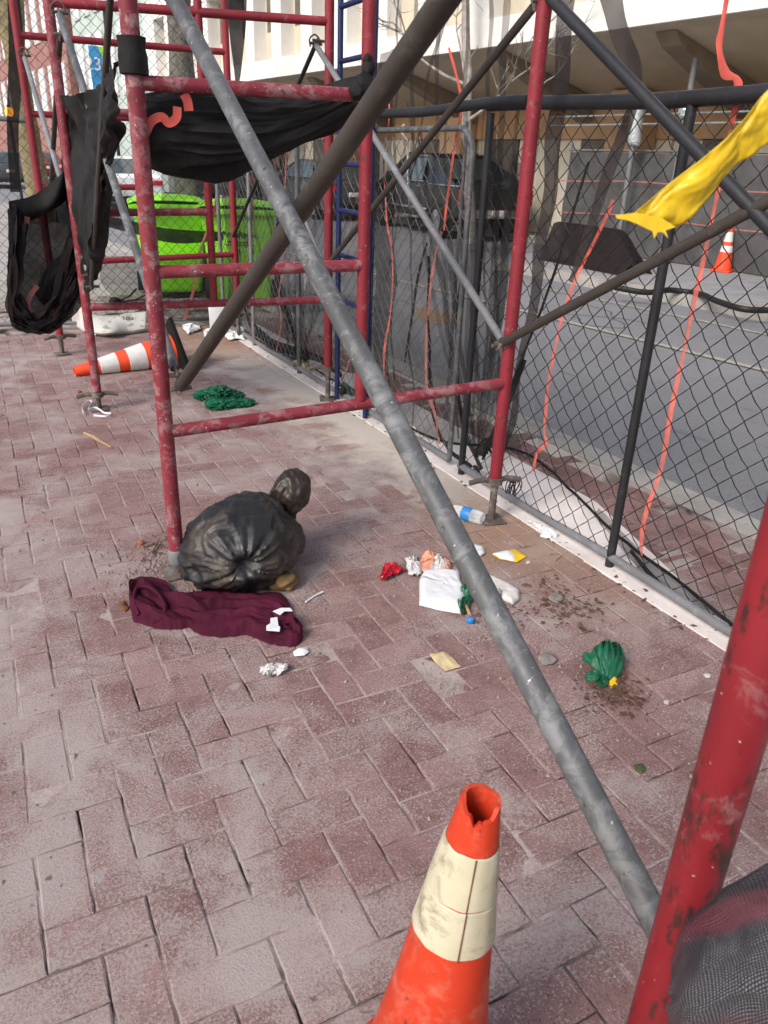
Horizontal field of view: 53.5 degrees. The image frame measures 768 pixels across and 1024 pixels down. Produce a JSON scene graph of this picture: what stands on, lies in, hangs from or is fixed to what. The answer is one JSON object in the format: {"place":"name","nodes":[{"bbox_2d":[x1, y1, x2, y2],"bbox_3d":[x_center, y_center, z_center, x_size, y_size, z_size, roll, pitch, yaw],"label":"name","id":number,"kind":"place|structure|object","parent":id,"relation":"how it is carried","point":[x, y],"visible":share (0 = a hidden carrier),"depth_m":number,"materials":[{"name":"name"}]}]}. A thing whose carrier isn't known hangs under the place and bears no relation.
{"place":"outdoors","nodes":[
{"label":"outdoors","id":0,"kind":"place"},
{"bbox_2d":[0,205,135,301],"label":"sidewalk","id":1,"kind":"structure","parent":0,"point":[111,275],"depth_m":10.45,"materials":[{"name":"concrete"}]},
{"bbox_2d":[0,0,48,197],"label":"street tree","id":2,"kind":"object","parent":1,"relation":"on","point":[25,154],"visible":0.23,"depth_m":16.29,"materials":[{"name":"brown plant"}]},
{"bbox_2d":[127,193,203,291],"bbox_3d":[-2.441,-3.052,8.704,0.856,1.082,0.922,-6,26,-16],"label":"wheelie bin","id":3,"kind":"object","parent":1,"relation":"on","point":[180,222],"visible":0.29,"depth_m":8.33,"materials":[{"name":"green plastic"}]},
{"bbox_2d":[164,0,205,260],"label":"street tree","id":4,"kind":"object","parent":1,"relation":"on","point":[176,72],"visible":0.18,"depth_m":8.39,"materials":[{"name":"grey plant"}]},
{"bbox_2d":[0,201,759,539],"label":"kerb","id":5,"kind":"structure","parent":0,"point":[744,525],"depth_m":4.32,"materials":[{"name":"concrete"}]},
{"bbox_2d":[0,292,767,1023],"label":"sidewalk","id":6,"kind":"structure","parent":0,"point":[138,987],"depth_m":2.16,"materials":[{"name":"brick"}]},
{"bbox_2d":[82,400,110,417],"bbox_3d":[-1.841,-0.644,4.790,0.137,0.016,0.372,-18,31,-37],"label":"white strap","id":7,"kind":"object","parent":6,"relation":"on","point":[108,414],"visible":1,"depth_m":4.76,"materials":[{"name":"plastic"}]},
{"bbox_2d":[0,0,216,326],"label":"chain link panel","id":8,"kind":"object","parent":6,"relation":"on","point":[21,121],"visible":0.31,"depth_m":6.39,"materials":[{"name":"metal"}]},
{"bbox_2d":[7,0,250,325],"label":"debris netting","id":9,"kind":"object","parent":8,"relation":"hanging from","point":[198,288],"visible":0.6,"depth_m":6.85,"materials":[{"name":"fabric"}]},
{"bbox_2d":[72,307,146,335],"bbox_3d":[-2.546,-1.747,6.832,0.759,0.265,0.457,3,25,3],"label":"sandbag","id":10,"kind":"object","parent":6,"relation":"on","point":[125,323],"visible":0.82,"depth_m":6.87,"materials":[{"name":"fabric"}]},
{"bbox_2d":[8,0,249,355],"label":"scaffold frame","id":11,"kind":"object","parent":6,"relation":"on","point":[19,35],"visible":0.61,"depth_m":5.73,"materials":[{"name":"red paint"}]},
{"bbox_2d":[228,37,324,241],"bbox_3d":[-0.842,-2.532,5.485,0.076,1.324,2.025,-10,27,-25],"label":"cross brace","id":12,"kind":"object","parent":11,"relation":"attached to","point":[307,64],"visible":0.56,"depth_m":4.73,"materials":[{"name":"metal"}]},
{"bbox_2d":[73,317,188,375],"bbox_3d":[-1.918,-1.185,5.707,0.802,0.517,0.518,-14,29,-31],"label":"traffic cone","id":13,"kind":"object","parent":6,"relation":"on","point":[135,357],"visible":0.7,"depth_m":5.68,"materials":[{"name":"orange plastic"}]},
{"bbox_2d":[182,322,200,333],"bbox_3d":[-1.808,-1.745,7.160,0.164,0.056,0.509,-5,26,-15],"label":"paper scrap","id":14,"kind":"object","parent":6,"relation":"on","point":[191,327],"visible":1,"depth_m":7.11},
{"bbox_2d":[42,0,345,412],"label":"scaffold frame","id":15,"kind":"object","parent":6,"relation":"on","point":[199,13],"visible":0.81,"depth_m":4.48,"materials":[{"name":"red paint"}]},
{"bbox_2d":[17,47,87,276],"bbox_3d":[-2.073,-2.254,4.799,0.086,1.300,1.671,-11,28,-27],"label":"cross brace","id":16,"kind":"object","parent":15,"relation":"attached to","point":[41,115],"visible":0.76,"depth_m":4.95,"materials":[{"name":"metal"}]},
{"bbox_2d":[46,29,62,185],"bbox_3d":[-1.963,-2.342,4.564,0.076,0.807,1.278,-11,28,-26],"label":"cross brace","id":17,"kind":"object","parent":15,"relation":"attached to","point":[59,41],"visible":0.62,"depth_m":4.55,"materials":[{"name":"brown metal"}]},
{"bbox_2d":[5,171,108,334],"bbox_3d":[-1.936,-1.544,4.500,0.657,0.967,0.224,-14,29,-31],"label":"netting loop","id":18,"kind":"object","parent":15,"relation":"hanging from","point":[43,295],"visible":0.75,"depth_m":4.48,"materials":[{"name":"fabric"}]},
{"bbox_2d":[57,34,375,293],"bbox_3d":[-1.126,-1.478,3.678,0.942,1.110,2.977,-14,29,-31],"label":"black tarp","id":19,"kind":"object","parent":15,"relation":"hanging from","point":[192,136],"visible":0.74,"depth_m":2.56,"materials":[{"name":"fabric"}]},
{"bbox_2d":[129,576,302,646],"bbox_3d":[-0.618,0.324,2.749,0.731,0.069,0.337,6,25,7],"label":"maroon shirt","id":20,"kind":"object","parent":6,"relation":"on","point":[265,617],"visible":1,"depth_m":2.69,"materials":[{"name":"red fabric"}]},
{"bbox_2d":[208,307,223,327],"bbox_3d":[-1.567,-1.843,7.207,0.170,0.216,0.060,-6,26,-18],"label":"white jug","id":21,"kind":"object","parent":6,"relation":"on","point":[214,313],"visible":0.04,"depth_m":7.18,"materials":[{"name":"plastic"}]},
{"bbox_2d":[191,385,255,410],"bbox_3d":[-1.067,-0.792,5.068,0.346,0.125,0.383,-14,29,-31],"label":"green film bag","id":22,"kind":"object","parent":6,"relation":"on","point":[220,397],"visible":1,"depth_m":5.00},
{"bbox_2d":[225,331,245,340],"bbox_3d":[-1.351,-1.604,6.892,0.183,0.061,0.296,-5,26,-15],"label":"paper scrap","id":23,"kind":"object","parent":6,"relation":"on","point":[231,335],"visible":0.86,"depth_m":6.83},
{"bbox_2d":[195,198,276,297],"bbox_3d":[-1.578,-2.841,8.316,0.856,1.082,0.922,-3,25,-10],"label":"wheelie bin","id":24,"kind":"object","parent":6,"relation":"on","point":[265,222],"visible":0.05,"depth_m":7.90,"materials":[{"name":"green plastic"}]},
{"bbox_2d":[177,468,310,592],"bbox_3d":[-0.515,0.072,2.944,0.573,0.385,0.464,-14,29,-31],"label":"bin bag","id":25,"kind":"object","parent":6,"relation":"on","point":[246,541],"visible":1,"depth_m":2.81,"materials":[{"name":"plastic"}]},
{"bbox_2d":[259,662,287,676],"bbox_3d":[-0.353,0.497,2.441,0.090,0.030,0.070,-14,29,-31],"label":"paper scrap","id":26,"kind":"object","parent":6,"relation":"on","point":[272,668],"visible":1,"depth_m":2.43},
{"bbox_2d":[293,647,308,655],"bbox_3d":[-0.276,0.463,2.543,0.055,0.013,0.045,-2,25,-9],"label":"plastic shard","id":27,"kind":"object","parent":6,"relation":"on","point":[303,651],"visible":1,"depth_m":2.53,"materials":[{"name":"white plastic"}]},
{"bbox_2d":[118,0,551,581],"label":"scaffold frame","id":28,"kind":"object","parent":6,"relation":"on","point":[154,270],"visible":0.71,"depth_m":2.74,"materials":[{"name":"red paint"}]},
{"bbox_2d":[85,0,113,290],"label":"cross brace","id":29,"kind":"object","parent":28,"relation":"attached to","point":[107,36],"visible":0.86,"depth_m":3.09,"materials":[{"name":"brown metal"}]},
{"bbox_2d":[49,0,180,379],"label":"cross brace","id":30,"kind":"object","parent":28,"relation":"attached to","point":[173,364],"visible":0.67,"depth_m":3.11,"materials":[{"name":"metal"}]},
{"bbox_2d":[170,0,461,395],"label":"cross brace","id":31,"kind":"object","parent":28,"relation":"attached to","point":[424,29],"visible":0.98,"depth_m":1.49,"materials":[{"name":"brown metal"}]},
{"bbox_2d":[309,34,507,349],"bbox_3d":[0.054,-1.725,3.804,0.086,1.357,2.239,-10,27,-24],"label":"cross brace","id":32,"kind":"object","parent":28,"relation":"attached to","point":[463,278],"visible":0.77,"depth_m":3.56,"materials":[{"name":"metal"}]},
{"bbox_2d":[166,0,659,939],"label":"cross brace","id":33,"kind":"object","parent":28,"relation":"attached to","point":[614,840],"visible":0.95,"depth_m":1.23,"materials":[{"name":"metal"}]},
{"bbox_2d":[329,0,537,259],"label":"cross brace","id":34,"kind":"object","parent":28,"relation":"attached to","point":[507,39],"visible":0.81,"depth_m":3.25,"materials":[{"name":"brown metal"}]},
{"bbox_2d":[491,194,767,350],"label":"cross brace","id":35,"kind":"object","parent":28,"relation":"attached to","point":[726,223],"visible":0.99,"depth_m":2.50,"materials":[{"name":"brown metal"}]},
{"bbox_2d":[545,0,767,236],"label":"cross brace","id":36,"kind":"object","parent":28,"relation":"attached to","point":[731,187],"visible":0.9,"depth_m":2.35,"materials":[{"name":"metal"}]},
{"bbox_2d":[6,325,715,720],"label":"leaf crumbs","id":37,"kind":"object","parent":6,"relation":"on","point":[616,689],"visible":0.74,"depth_m":2.75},
{"bbox_2d":[0,374,767,1019],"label":"scattered grit","id":38,"kind":"object","parent":6,"relation":"on","point":[380,650],"visible":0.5,"depth_m":2.62,"materials":[{"name":"gravel"}]},
{"bbox_2d":[379,561,405,580],"bbox_3d":[0.019,0.228,3.044,0.088,0.043,0.131,21,31,35],"label":"red wrapper","id":39,"kind":"object","parent":6,"relation":"on","point":[389,568],"visible":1,"depth_m":3.04,"materials":[{"name":"plastic"}]},
{"bbox_2d":[405,554,421,576],"bbox_3d":[0.122,0.211,3.099,0.065,0.031,0.174,0,25,-5],"label":"paper scrap","id":40,"kind":"object","parent":6,"relation":"on","point":[413,565],"visible":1,"depth_m":3.07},
{"bbox_2d":[367,783,500,1023],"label":"traffic cone","id":41,"kind":"object","parent":6,"relation":"on","point":[441,973],"visible":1,"depth_m":1.03,"materials":[{"name":"orange plastic"}]},
{"bbox_2d":[419,550,450,571],"bbox_3d":[0.199,0.197,3.131,0.132,0.039,0.178,-4,25,-13],"label":"food wrapper","id":42,"kind":"object","parent":6,"relation":"on","point":[426,560],"visible":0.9,"depth_m":3.11,"materials":[{"name":"orange paper"}]},
{"bbox_2d":[430,553,447,568],"bbox_3d":[0.228,0.201,3.107,0.077,0.050,0.129,5,25,5],"label":"paper scrap","id":43,"kind":"object","parent":42,"relation":"on","point":[439,562],"visible":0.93,"depth_m":3.08,"materials":[{"name":"white paper"}]},
{"bbox_2d":[419,568,463,614],"bbox_3d":[0.227,0.293,2.930,0.183,0.031,0.320,3,25,1],"label":"paper bag","id":44,"kind":"object","parent":6,"relation":"on","point":[440,589],"visible":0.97,"depth_m":2.89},
{"bbox_2d":[430,651,461,670],"bbox_3d":[0.201,0.491,2.527,0.068,0.011,0.113,-14,29,-31],"label":"napkin","id":45,"kind":"object","parent":6,"relation":"on","point":[445,661],"visible":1,"depth_m":2.52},
{"bbox_2d":[444,121,468,416],"bbox_3d":[0.435,-1.401,4.617,0.022,1.720,0.021,-14,29,-31],"label":"thin pole","id":46,"kind":"object","parent":6,"relation":"on","point":[452,315],"visible":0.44,"depth_m":4.53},
{"bbox_2d":[458,583,472,615],"bbox_3d":[0.303,0.319,2.852,0.057,0.055,0.170,10,26,16],"label":"green film bag","id":47,"kind":"object","parent":6,"relation":"on","point":[467,598],"visible":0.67,"depth_m":2.84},
{"bbox_2d":[453,505,484,523],"bbox_3d":[0.372,0.005,3.538,0.195,0.067,0.067,18,29,30],"label":"plastic bottle","id":48,"kind":"object","parent":6,"relation":"on","point":[467,514],"visible":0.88,"depth_m":3.51,"materials":[{"name":"white"}]},
{"bbox_2d":[490,575,519,604],"bbox_3d":[0.452,0.289,2.969,0.093,0.024,0.239,-14,29,-31],"label":"foam tray","id":49,"kind":"object","parent":6,"relation":"on","point":[510,593],"visible":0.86,"depth_m":2.92,"materials":[{"name":"white plastic"}]},
{"bbox_2d":[492,549,526,561],"bbox_3d":[0.536,0.180,3.220,0.120,0.017,0.110,-14,29,-31],"label":"yellow card","id":50,"kind":"object","parent":6,"relation":"on","point":[513,555],"visible":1,"depth_m":3.21,"materials":[{"name":"white paper"}]},
{"bbox_2d":[538,653,556,664],"bbox_3d":[0.546,0.492,2.551,0.064,0.028,0.061,-14,29,-31],"label":"rubble","id":51,"kind":"object","parent":6,"relation":"on","point":[546,658],"visible":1,"depth_m":2.54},
{"bbox_2d":[548,593,563,602],"bbox_3d":[0.659,0.328,2.915,0.059,0.024,0.054,-14,29,-31],"label":"rubble","id":52,"kind":"object","parent":6,"relation":"on","point":[554,597],"visible":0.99,"depth_m":2.90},
{"bbox_2d":[582,639,624,687],"bbox_3d":[0.725,0.487,2.483,0.139,0.089,0.179,4,25,3],"label":"green film bag","id":53,"kind":"object","parent":6,"relation":"on","point":[605,659],"visible":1,"depth_m":2.47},
{"bbox_2d":[626,495,767,1023],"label":"scaffold frame","id":54,"kind":"object","parent":6,"relation":"on","point":[733,746],"depth_m":0.77,"materials":[{"name":"red paint"}]},
{"bbox_2d":[616,90,767,237],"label":"caution tape","id":55,"kind":"object","parent":54,"relation":"attached to","point":[681,199],"visible":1,"depth_m":0.73,"materials":[{"name":"plastic"}]},
{"bbox_2d":[665,863,767,1023],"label":"draped netting","id":56,"kind":"object","parent":54,"relation":"hanging from","point":[719,966],"visible":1,"depth_m":0.71,"materials":[{"name":"black netting"}]},
{"bbox_2d":[0,176,767,520],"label":"road","id":57,"kind":"structure","parent":0,"point":[732,416],"depth_m":6.81,"materials":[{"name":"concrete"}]},
{"bbox_2d":[0,151,24,182],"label":"parked car","id":58,"kind":"object","parent":57,"relation":"on","point":[3,167],"visible":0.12,"depth_m":32.26,"materials":[{"name":"grey paint"}]},
{"bbox_2d":[43,151,61,178],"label":"parked car","id":59,"kind":"object","parent":57,"relation":"on","point":[47,156],"visible":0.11,"depth_m":40.88,"materials":[{"name":"red paint"}]},
{"bbox_2d":[111,156,163,203],"bbox_3d":[-8.659,-10.488,24.188,1.988,1.500,4.626,-14,29,-31],"label":"parked car","id":60,"kind":"object","parent":57,"relation":"on","point":[127,168],"visible":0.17,"depth_m":22.82,"materials":[{"name":"white paint"}]},
{"bbox_2d":[201,160,279,198],"bbox_3d":[-5.252,-12.254,28.197,1.988,1.598,4.626,-14,29,-31],"label":"parked car","id":61,"kind":"object","parent":57,"relation":"on","point":[213,185],"visible":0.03,"depth_m":28.65,"materials":[{"name":"black paint"}]},
{"bbox_2d":[277,159,358,218],"bbox_3d":[-2.162,-10.114,23.779,1.988,1.618,4.626,-14,29,-31],"label":"parked car","id":62,"kind":"object","parent":57,"relation":"on","point":[353,182],"visible":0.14,"depth_m":22.31,"materials":[{"name":"grey paint"}]},
{"bbox_2d":[414,307,466,323],"bbox_3d":[0.699,-2.351,9.031,0.725,0.001,1.348,0,25,-4],"label":"orange road mark","id":63,"kind":"object","parent":57,"relation":"on","point":[433,318],"visible":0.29,"depth_m":8.86,"materials":[{"name":"paint"}]},
{"bbox_2d":[377,152,533,237],"bbox_3d":[1.439,-8.220,19.651,2.188,1.880,5.780,-8,27,-21],"label":"pickup truck","id":64,"kind":"object","parent":57,"relation":"on","point":[435,190],"visible":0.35,"depth_m":18.47,"materials":[{"name":"black paint"}]},
{"bbox_2d":[304,270,646,327],"bbox_3d":[0.822,-3.132,10.750,6.002,0.031,5.640,13,27,22],"label":"road crack","id":65,"kind":"object","parent":57,"relation":"on","point":[527,308],"visible":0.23,"depth_m":9.28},
{"bbox_2d":[374,273,767,371],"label":"lane line","id":66,"kind":"object","parent":57,"relation":"on","point":[688,351],"depth_m":8.58,"materials":[{"name":"paint"}]},
{"bbox_2d":[227,325,731,651],"bbox_3d":[0.585,-0.206,4.109,0.478,0.030,8.768,-11,28,-26],"label":"concrete strip","id":67,"kind":"object","parent":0,"point":[654,597],"visible":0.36,"depth_m":3.75,"materials":[{"name":"concrete"}]},
{"bbox_2d":[215,151,296,367],"bbox_3d":[-1.092,-2.230,6.270,0.048,1.736,1.843,-11,28,-26],"label":"chain link panel","id":68,"kind":"object","parent":67,"relation":"on","point":[251,258],"visible":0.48,"depth_m":6.27,"materials":[{"name":"grey metal"}]},
{"bbox_2d":[335,0,378,417],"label":"ladder frame","id":69,"kind":"object","parent":67,"relation":"on","point":[342,6],"visible":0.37,"depth_m":4.50,"materials":[{"name":"blue paint"}]},
{"bbox_2d":[294,125,474,462],"bbox_3d":[-0.119,-1.409,4.647,0.036,1.669,2.153,-11,28,-26],"label":"chain link panel","id":70,"kind":"object","parent":67,"relation":"on","point":[447,457],"visible":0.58,"depth_m":4.17,"materials":[{"name":"grey metal"}]},
{"bbox_2d":[525,520,558,537],"bbox_3d":[0.704,0.073,3.456,0.090,0.029,0.202,-14,29,-31],"label":"paper scrap","id":71,"kind":"object","parent":67,"relation":"on","point":[546,532],"visible":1,"depth_m":3.42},
{"bbox_2d":[457,83,767,636],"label":"chain link panel","id":72,"kind":"object","parent":67,"relation":"on","point":[691,101],"visible":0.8,"depth_m":2.89,"materials":[{"name":"metal"}]},
{"bbox_2d":[379,94,527,118],"bbox_3d":[0.014,-2.113,4.044,0.046,0.080,2.430,-11,28,-26],"label":"rail pipe","id":73,"kind":"object","parent":72,"relation":"attached to","point":[508,101],"visible":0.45,"depth_m":3.42,"materials":[{"name":"metal"}]},
{"bbox_2d":[221,0,742,625],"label":"debris netting","id":74,"kind":"object","parent":72,"relation":"hanging from","point":[621,38],"visible":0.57,"depth_m":3.68,"materials":[{"name":"fabric"}]},
{"bbox_2d":[505,481,522,501],"bbox_3d":[0.628,-0.110,3.722,0.090,0.120,0.046,-14,29,-31],"label":"tie wire","id":75,"kind":"object","parent":72,"relation":"attached to","point":[514,489],"visible":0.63,"depth_m":3.71,"materials":[{"name":"metal"}]},
{"bbox_2d":[202,193,767,321],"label":"kerb","id":76,"kind":"structure","parent":0,"point":[673,298],"depth_m":10.95,"materials":[{"name":"stone"}]},
{"bbox_2d":[544,0,596,83],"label":"street tree","id":77,"kind":"object","parent":76,"relation":"on","point":[552,19],"visible":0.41,"depth_m":12.51,"materials":[{"name":"brown plant"}]},
{"bbox_2d":[614,286,767,312],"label":"black hose","id":78,"kind":"object","parent":76,"relation":"on","point":[727,304],"visible":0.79,"depth_m":9.82,"materials":[{"name":"plastic"}]},
{"bbox_2d":[394,214,767,304],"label":"opposite sidewalk","id":79,"kind":"structure","parent":0,"point":[734,289],"depth_m":11.62,"materials":[{"name":"concrete"}]},
{"bbox_2d":[0,0,79,158],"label":"building","id":80,"kind":"structure","parent":79,"relation":"on","point":[38,77],"depth_m":44.51,"materials":[{"name":"red brick"}]},
{"bbox_2d":[24,2,31,48],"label":"window","id":81,"kind":"structure","parent":80,"relation":"in","point":[27,43],"depth_m":45.16,"materials":[{"name":"glass"}]},
{"bbox_2d":[28,0,40,44],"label":"window","id":82,"kind":"structure","parent":80,"relation":"in","point":[32,3],"depth_m":43.31,"materials":[{"name":"glass"}]},
{"bbox_2d":[39,0,45,32],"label":"window","id":83,"kind":"structure","parent":80,"relation":"in","point":[41,8],"depth_m":41.75,"materials":[{"name":"glass"}]},
{"bbox_2d":[38,68,49,110],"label":"window","id":84,"kind":"structure","parent":80,"relation":"in","point":[41,72],"depth_m":44.81,"materials":[{"name":"white plastic"}]},
{"bbox_2d":[47,65,53,107],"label":"window","id":85,"kind":"structure","parent":80,"relation":"in","point":[48,67],"depth_m":43.09,"materials":[{"name":"white plastic"}]},
{"bbox_2d":[61,61,68,94],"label":"window","id":86,"kind":"structure","parent":80,"relation":"in","point":[63,65],"depth_m":40.51,"materials":[{"name":"white plastic"}]},
{"bbox_2d":[85,11,119,155],"bbox_3d":[-10.903,-15.914,29.501,0.982,6.500,0.133,-14,29,-31],"label":"street banner","id":87,"kind":"object","parent":79,"relation":"on","point":[95,55],"visible":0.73,"depth_m":28.93,"materials":[{"name":"blue vinyl fabric"},{"name":"dark steel"}]},
{"bbox_2d":[70,0,202,192],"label":"building","id":88,"kind":"structure","parent":79,"relation":"on","point":[96,21],"depth_m":35.10,"materials":[{"name":"paint"}]},
{"bbox_2d":[76,44,88,89],"bbox_3d":[-15.264,-22.456,38.691,0.160,2.760,1.160,-14,29,-31],"label":"window","id":89,"kind":"structure","parent":88,"relation":"in","point":[81,53],"depth_m":38.33,"materials":[{"name":"white plastic"}]},
{"bbox_2d":[110,24,119,95],"bbox_3d":[-12.310,-20.474,34.628,0.160,2.760,1.160,-14,29,-31],"label":"window","id":90,"kind":"structure","parent":88,"relation":"in","point":[113,50],"depth_m":34.37,"materials":[{"name":"white plastic"}]},
{"bbox_2d":[116,21,125,94],"bbox_3d":[-11.325,-19.813,33.274,0.160,2.760,1.160,-14,29,-31],"label":"window","id":91,"kind":"structure","parent":88,"relation":"in","point":[117,23],"depth_m":33.68,"materials":[{"name":"glass"}]},
{"bbox_2d":[142,14,151,74],"bbox_3d":[-9.355,-18.491,30.566,0.160,2.760,1.160,-14,29,-31],"label":"window","id":92,"kind":"structure","parent":88,"relation":"in","point":[145,26],"depth_m":30.45,"materials":[{"name":"glass"}]},
{"bbox_2d":[146,0,767,233],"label":"concrete building","id":93,"kind":"structure","parent":79,"relation":"on","point":[672,39],"depth_m":16.00,"materials":[{"name":"beige concrete"}]},
{"bbox_2d":[218,2,222,67],"bbox_3d":[-5.093,-15.425,24.674,0.055,1.950,1.160,-14,29,-31],"label":"window","id":94,"kind":"structure","parent":93,"relation":"in","point":[220,29],"depth_m":25.00,"materials":[{"name":"beige glass"}]},
{"bbox_2d":[265,0,271,58],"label":"window","id":95,"kind":"structure","parent":93,"relation":"in","point":[267,2],"depth_m":22.40,"materials":[{"name":"beige glass"}]},
{"bbox_2d":[293,0,300,53],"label":"window","id":96,"kind":"structure","parent":93,"relation":"in","point":[297,30],"depth_m":21.07,"materials":[{"name":"beige glass"}]},
{"bbox_2d":[402,0,414,31],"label":"window","id":97,"kind":"structure","parent":93,"relation":"in","point":[407,5],"depth_m":17.10,"materials":[{"name":"beige glass"}]},
{"bbox_2d":[449,1,469,25],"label":"window","id":98,"kind":"structure","parent":93,"relation":"in","point":[452,21],"depth_m":15.84,"materials":[{"name":"beige glass"}]},
{"bbox_2d":[510,0,530,14],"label":"window","id":99,"kind":"structure","parent":93,"relation":"in","point":[517,6],"depth_m":14.43,"materials":[{"name":"glass"}]},
{"bbox_2d":[563,121,741,125],"bbox_3d":[6.462,-6.016,11.734,0.034,0.056,11.000,-14,29,-31],"label":"silver rail","id":100,"kind":"object","parent":93,"relation":"attached to","point":[723,122],"depth_m":14.02,"materials":[{"name":"metal"}]},
{"bbox_2d":[565,110,749,117],"bbox_3d":[6.468,-6.161,11.667,0.034,0.056,11.000,-14,29,-31],"label":"silver rail","id":101,"kind":"object","parent":93,"relation":"attached to","point":[709,112],"depth_m":13.51,"materials":[{"name":"metal"}]},
{"bbox_2d":[354,0,573,243],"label":"street tree","id":102,"kind":"object","parent":79,"relation":"on","point":[462,53],"visible":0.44,"depth_m":14.61,"materials":[{"name":"brown plant"}]},
{"bbox_2d":[545,221,651,274],"bbox_3d":[3.495,-4.386,12.597,0.710,0.630,2.068,-10,27,-25],"label":"covered barrier","id":103,"kind":"object","parent":79,"relation":"on","point":[620,254],"visible":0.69,"depth_m":12.24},
{"bbox_2d":[617,110,645,230],"bbox_3d":[4.398,-5.966,13.779,0.273,2.596,0.270,-14,29,-31],"label":"wrapped post","id":104,"kind":"object","parent":79,"relation":"on","point":[634,139],"visible":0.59,"depth_m":13.51,"materials":[{"name":"silver metal"}]},
{"bbox_2d":[557,144,767,275],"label":"hoarding","id":105,"kind":"object","parent":79,"relation":"on","point":[746,172],"visible":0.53,"depth_m":13.54,"materials":[{"name":"metal"}]},
{"bbox_2d":[658,58,698,252],"bbox_3d":[4.956,-5.857,12.909,0.271,3.165,0.272,-14,29,-31],"label":"wrapped post","id":106,"kind":"object","parent":79,"relation":"on","point":[692,78],"visible":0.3,"depth_m":12.37,"materials":[{"name":"silver metal"}]},
{"bbox_2d":[709,227,734,272],"bbox_3d":[5.669,-4.355,12.605,0.320,0.720,0.320,21,30,35],"label":"traffic cone","id":107,"kind":"object","parent":79,"relation":"on","point":[725,266],"visible":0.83,"depth_m":12.58,"materials":[{"name":"orange plastic"}]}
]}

